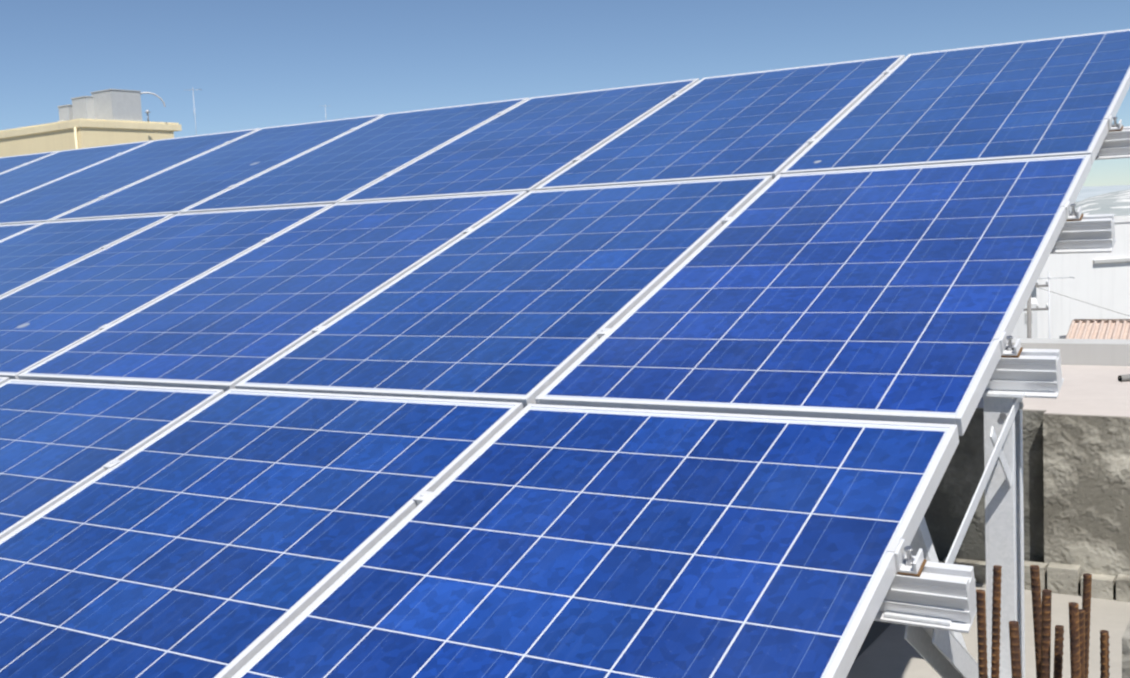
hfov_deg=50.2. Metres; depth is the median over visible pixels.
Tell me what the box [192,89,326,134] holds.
rooftop aerials
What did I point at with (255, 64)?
sky
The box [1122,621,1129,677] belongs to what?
concrete block
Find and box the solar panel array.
[0,29,1129,677]
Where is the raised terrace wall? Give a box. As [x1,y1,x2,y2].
[924,365,1129,601]
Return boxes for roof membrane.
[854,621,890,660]
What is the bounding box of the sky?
[0,0,1129,185]
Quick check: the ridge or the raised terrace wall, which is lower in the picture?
the raised terrace wall
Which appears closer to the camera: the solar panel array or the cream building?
the solar panel array
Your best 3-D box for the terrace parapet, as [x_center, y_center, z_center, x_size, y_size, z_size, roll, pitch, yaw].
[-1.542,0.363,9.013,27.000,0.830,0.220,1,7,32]
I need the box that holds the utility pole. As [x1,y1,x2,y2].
[1023,280,1128,337]
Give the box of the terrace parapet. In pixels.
[1007,338,1129,365]
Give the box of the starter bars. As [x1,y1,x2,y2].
[976,565,1109,677]
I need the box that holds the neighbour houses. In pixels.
[1011,216,1129,338]
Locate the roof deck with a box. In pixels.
[846,583,1129,677]
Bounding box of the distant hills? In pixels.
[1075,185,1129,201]
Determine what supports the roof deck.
on the building
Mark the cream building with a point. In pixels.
(105, 117)
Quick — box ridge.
[1071,189,1129,215]
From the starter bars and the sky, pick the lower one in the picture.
the starter bars
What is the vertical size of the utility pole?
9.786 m
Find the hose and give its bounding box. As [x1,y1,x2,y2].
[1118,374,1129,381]
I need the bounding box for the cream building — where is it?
[0,89,181,156]
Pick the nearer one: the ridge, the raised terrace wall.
the raised terrace wall

